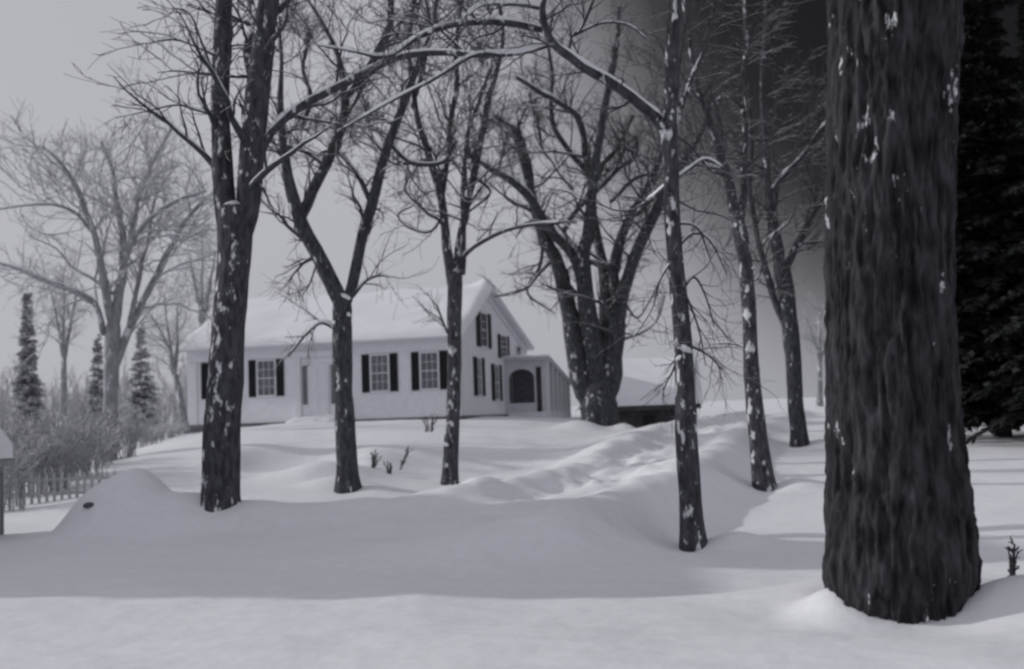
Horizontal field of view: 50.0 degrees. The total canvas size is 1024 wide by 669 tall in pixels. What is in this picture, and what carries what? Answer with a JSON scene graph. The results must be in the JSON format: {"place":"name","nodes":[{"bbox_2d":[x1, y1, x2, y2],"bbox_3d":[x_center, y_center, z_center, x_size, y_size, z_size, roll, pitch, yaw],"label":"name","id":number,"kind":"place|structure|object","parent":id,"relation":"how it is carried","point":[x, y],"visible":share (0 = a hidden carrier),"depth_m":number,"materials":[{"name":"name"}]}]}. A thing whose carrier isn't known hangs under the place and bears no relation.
{"place":"outdoors","nodes":[
{"label":"outdoors","id":0,"kind":"place"},
{"bbox_2d":[0,397,1023,668],"bbox_3d":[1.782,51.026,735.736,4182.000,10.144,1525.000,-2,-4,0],"label":"snowy ground","id":1,"kind":"structure","parent":0,"point":[538,543],"depth_m":12.11,"materials":[{"name":"white snow"}]},
{"bbox_2d":[0,428,14,534],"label":"shed","id":2,"kind":"structure","parent":1,"relation":"on","point":[6,453],"depth_m":17.18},
{"bbox_2d":[0,382,37,499],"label":"snowy bush","id":3,"kind":"object","parent":1,"relation":"on","point":[9,420],"visible":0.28,"depth_m":25.75,"materials":[{"name":"grey plant"}]},
{"bbox_2d":[0,406,37,474],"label":"snowy bush","id":4,"kind":"object","parent":1,"relation":"on","point":[10,423],"visible":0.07,"depth_m":31.05,"materials":[{"name":"plant"}]},
{"bbox_2d":[5,292,47,457],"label":"spruce tree","id":5,"kind":"object","parent":1,"relation":"on","point":[20,390],"visible":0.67,"depth_m":43.91,"materials":[{"name":"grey plant"}]},
{"bbox_2d":[0,419,60,511],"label":"snowy bush","id":6,"kind":"object","parent":1,"relation":"on","point":[23,462],"visible":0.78,"depth_m":22.98,"materials":[{"name":"plant"}]},
{"bbox_2d":[10,403,85,473],"bbox_3d":[-13.732,3.121,31.940,2.191,2.363,2.169,-4,-5,31],"label":"snowy bush","id":7,"kind":"object","parent":1,"relation":"on","point":[59,419],"visible":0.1,"depth_m":32.09,"materials":[{"name":"grey plant"}]},
{"bbox_2d":[5,408,94,499],"bbox_3d":[-11.011,2.788,25.292,2.411,2.221,2.477,-3,-4,14],"label":"snowy bush","id":8,"kind":"object","parent":1,"relation":"on","point":[44,462],"visible":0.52,"depth_m":25.28,"materials":[{"name":"plant"}]},
{"bbox_2d":[12,425,107,491],"bbox_3d":[-10.619,2.927,25.685,2.169,1.719,2.191,-1,-4,-15],"label":"snowy bush","id":9,"kind":"object","parent":1,"relation":"on","point":[67,469],"visible":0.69,"depth_m":25.79,"materials":[{"name":"plant"}]},
{"bbox_2d":[16,241,104,428],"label":"young tree","id":10,"kind":"object","parent":1,"relation":"on","point":[63,345],"visible":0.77,"depth_m":42.02,"materials":[{"name":"grey plant"}]},
{"bbox_2d":[4,470,121,506],"bbox_3d":[-10.233,3.540,23.836,3.700,1.060,0.060,-2,-4,0],"label":"picket fence","id":11,"kind":"object","parent":1,"relation":"on","point":[61,479],"visible":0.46,"depth_m":23.83,"materials":[{"name":"grey wood"}]},
{"bbox_2d":[27,396,125,480],"bbox_3d":[-10.590,2.633,27.094,2.132,2.266,2.124,-2,-4,2],"label":"snowy bush","id":12,"kind":"object","parent":1,"relation":"on","point":[96,437],"visible":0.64,"depth_m":27.00,"materials":[{"name":"grey plant"}]},
{"bbox_2d":[28,404,131,477],"bbox_3d":[-11.271,2.803,27.982,2.477,2.156,2.411,-3,-4,15],"label":"snowy bush","id":13,"kind":"object","parent":1,"relation":"on","point":[48,428],"visible":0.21,"depth_m":27.81,"materials":[{"name":"grey plant"}]},
{"bbox_2d":[83,502,93,507],"bbox_3d":[-6.027,2.430,15.629,0.165,0.085,0.121,-2,-4,0],"label":"stone","id":14,"kind":"object","parent":1,"relation":"on","point":[88,505],"visible":1,"depth_m":15.59,"materials":[{"name":"grey stone"}]},
{"bbox_2d":[39,422,139,471],"bbox_3d":[-11.367,3.039,29.770,2.477,1.363,2.411,-1,-4,-8],"label":"snowy bush","id":15,"kind":"object","parent":1,"relation":"on","point":[107,452],"visible":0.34,"depth_m":29.96,"materials":[{"name":"plant"}]},
{"bbox_2d":[80,333,103,438],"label":"spruce tree","id":16,"kind":"object","parent":1,"relation":"on","point":[97,360],"visible":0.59,"depth_m":51.87,"materials":[{"name":"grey plant"}]},
{"bbox_2d":[0,350,187,444],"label":"distant wood","id":17,"kind":"object","parent":1,"relation":"on","point":[76,399],"visible":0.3,"depth_m":84.43,"materials":[{"name":"grey plant"}]},
{"bbox_2d":[78,401,158,461],"bbox_3d":[-11.750,2.852,32.712,2.191,2.006,2.169,1,-5,-37],"label":"snowy bush","id":18,"kind":"object","parent":1,"relation":"on","point":[131,449],"visible":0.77,"depth_m":32.62,"materials":[{"name":"grey plant"}]},
{"bbox_2d":[0,49,267,460],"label":"elm tree","id":19,"kind":"object","parent":1,"relation":"on","point":[115,345],"visible":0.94,"depth_m":33.14,"materials":[{"name":"grey plant"}]},
{"bbox_2d":[118,324,170,443],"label":"spruce tree","id":20,"kind":"object","parent":1,"relation":"on","point":[140,398],"visible":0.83,"depth_m":57.78,"materials":[{"name":"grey plant"}]},
{"bbox_2d":[120,417,178,448],"bbox_3d":[-12.928,3.473,39.009,2.411,1.126,2.477,-5,-5,37],"label":"snowy bush","id":21,"kind":"object","parent":1,"relation":"on","point":[152,439],"visible":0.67,"depth_m":38.78,"materials":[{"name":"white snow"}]},
{"bbox_2d":[140,417,195,440],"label":"snowy bush","id":22,"kind":"object","parent":1,"relation":"on","point":[171,433],"visible":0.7,"depth_m":44.00,"materials":[{"name":"grey plant"}]},
{"bbox_2d":[129,259,209,434],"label":"young tree","id":23,"kind":"object","parent":1,"relation":"on","point":[173,361],"visible":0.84,"depth_m":45.89,"materials":[{"name":"grey plant"}]},
{"bbox_2d":[147,211,216,326],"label":"young tree","id":24,"kind":"object","parent":1,"relation":"on","point":[203,306],"visible":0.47,"depth_m":60.32,"materials":[{"name":"grey plant"}]},
{"bbox_2d":[64,0,534,511],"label":"maple tree","id":25,"kind":"object","parent":1,"relation":"on","point":[236,216],"visible":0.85,"depth_m":16.00,"materials":[{"name":"black plant"}]},
{"bbox_2d":[202,0,513,493],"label":"maple tree","id":26,"kind":"object","parent":1,"relation":"on","point":[347,479],"visible":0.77,"depth_m":24.06,"materials":[{"name":"black plant"}]},
{"bbox_2d":[174,278,570,432],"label":"farmhouse","id":27,"kind":"object","parent":1,"relation":"on","point":[400,366],"visible":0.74,"depth_m":47.11,"materials":[{"name":"white"}]},
{"bbox_2d":[256,359,276,396],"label":"window","id":28,"kind":"structure","parent":27,"relation":"in","point":[265,371],"depth_m":47.10,"materials":[{"name":"grey glass"}]},
{"bbox_2d":[308,363,329,415],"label":"door","id":29,"kind":"structure","parent":27,"relation":"in","point":[319,405],"depth_m":46.43,"materials":[{"name":"white wood"}]},
{"bbox_2d":[369,353,389,392],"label":"window","id":30,"kind":"structure","parent":27,"relation":"in","point":[379,363],"depth_m":45.85,"materials":[{"name":"grey glass"}]},
{"bbox_2d":[419,351,439,389],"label":"window","id":31,"kind":"structure","parent":27,"relation":"in","point":[429,370],"depth_m":45.32,"materials":[{"name":"grey glass"}]},
{"bbox_2d":[477,357,482,395],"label":"window","id":32,"kind":"structure","parent":27,"relation":"in","point":[479,360],"depth_m":47.86,"materials":[{"name":"grey glass"}]},
{"bbox_2d":[481,311,487,347],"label":"window","id":33,"kind":"structure","parent":27,"relation":"in","point":[484,324],"depth_m":48.95,"materials":[{"name":"grey glass"}]},
{"bbox_2d":[495,364,499,400],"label":"window","id":34,"kind":"structure","parent":27,"relation":"in","point":[497,378],"depth_m":50.67,"materials":[{"name":"grey glass"}]},
{"bbox_2d":[501,334,507,358],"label":"window","id":35,"kind":"structure","parent":27,"relation":"in","point":[503,337],"depth_m":52.14,"materials":[{"name":"grey glass"}]},
{"bbox_2d":[509,377,510,400],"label":"porch window","id":36,"kind":"structure","parent":27,"relation":"in","point":[509,377],"depth_m":52.81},
{"bbox_2d":[516,345,520,354],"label":"window","id":37,"kind":"structure","parent":27,"relation":"in","point":[518,348],"depth_m":54.96,"materials":[{"name":"grey glass"}]},
{"bbox_2d":[370,450,382,468],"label":"dry shrub","id":38,"kind":"object","parent":1,"relation":"on","point":[373,459],"visible":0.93,"depth_m":27.37,"materials":[{"name":"plant"}]},
{"bbox_2d":[383,460,392,473],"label":"dry shrub","id":39,"kind":"object","parent":1,"relation":"on","point":[389,469],"visible":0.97,"depth_m":26.81,"materials":[{"name":"plant"}]},
{"bbox_2d":[399,447,412,469],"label":"dry shrub","id":40,"kind":"object","parent":1,"relation":"on","point":[406,455],"visible":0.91,"depth_m":28.32,"materials":[{"name":"plant"}]},
{"bbox_2d":[421,413,438,431],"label":"dry shrub","id":41,"kind":"object","parent":1,"relation":"on","point":[432,424],"visible":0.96,"depth_m":35.87,"materials":[{"name":"plant"}]},
{"bbox_2d":[302,0,586,484],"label":"elm tree","id":42,"kind":"object","parent":1,"relation":"on","point":[455,268],"visible":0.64,"depth_m":26.11,"materials":[{"name":"black plant"}]},
{"bbox_2d":[242,0,815,551],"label":"elm tree","id":43,"kind":"object","parent":1,"relation":"on","point":[692,524],"visible":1,"depth_m":14.10,"materials":[{"name":"black plant"}]},
{"bbox_2d":[423,0,745,426],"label":"maple tree","id":44,"kind":"object","parent":1,"relation":"on","point":[597,383],"visible":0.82,"depth_m":39.65,"materials":[{"name":"black plant"}]},
{"bbox_2d":[616,357,702,427],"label":"barn","id":45,"kind":"structure","parent":1,"relation":"on","point":[640,379],"depth_m":53.28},
{"bbox_2d":[643,415,654,426],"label":"door","id":46,"kind":"structure","parent":45,"relation":"in","point":[647,420],"depth_m":52.98,"materials":[{"name":"black wood"}]},
{"bbox_2d":[566,0,826,491],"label":"elm tree","id":47,"kind":"object","parent":1,"relation":"on","point":[762,476],"visible":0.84,"depth_m":20.02,"materials":[{"name":"black plant"}]},
{"bbox_2d":[637,0,826,446],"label":"elm tree","id":48,"kind":"object","parent":1,"relation":"on","point":[784,306],"visible":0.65,"depth_m":30.15,"materials":[{"name":"black plant"}]},
{"bbox_2d":[797,293,826,406],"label":"young tree","id":49,"kind":"object","parent":1,"relation":"on","point":[819,350],"visible":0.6,"depth_m":79.78,"materials":[{"name":"grey plant"}]},
{"bbox_2d":[822,0,982,624],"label":"old maple","id":50,"kind":"object","parent":1,"relation":"on","point":[901,535],"visible":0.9,"depth_m":8.14,"materials":[{"name":"black plant"}]},
{"bbox_2d":[955,89,976,340],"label":"spruce tree","id":51,"kind":"object","parent":1,"relation":"on","point":[960,336],"depth_m":54.89,"materials":[{"name":"black plant"}]},
{"bbox_2d":[954,0,1023,436],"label":"spruce tree","id":52,"kind":"object","parent":1,"relation":"on","point":[990,149],"visible":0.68,"depth_m":30.60,"materials":[{"name":"black plant"}]},
{"bbox_2d":[958,0,1023,376],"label":"spruce tree","id":53,"kind":"object","parent":1,"relation":"on","point":[1017,81],"visible":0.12,"depth_m":44.87,"materials":[{"name":"black plant"}]},
{"bbox_2d":[962,92,1023,444],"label":"spruce tree","id":54,"kind":"object","parent":1,"relation":"on","point":[1009,416],"visible":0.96,"depth_m":27.59,"materials":[{"name":"black plant"}]},
{"bbox_2d":[1005,535,1022,576],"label":"dry shrub","id":55,"kind":"object","parent":1,"relation":"on","point":[1013,566],"visible":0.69,"depth_m":9.14,"materials":[{"name":"grey plant"}]},
{"bbox_2d":[0,0,1023,424],"label":"sky","id":56,"kind":"structure","parent":0,"point":[40,40],"materials":[{"name":"grey"}]}
]}

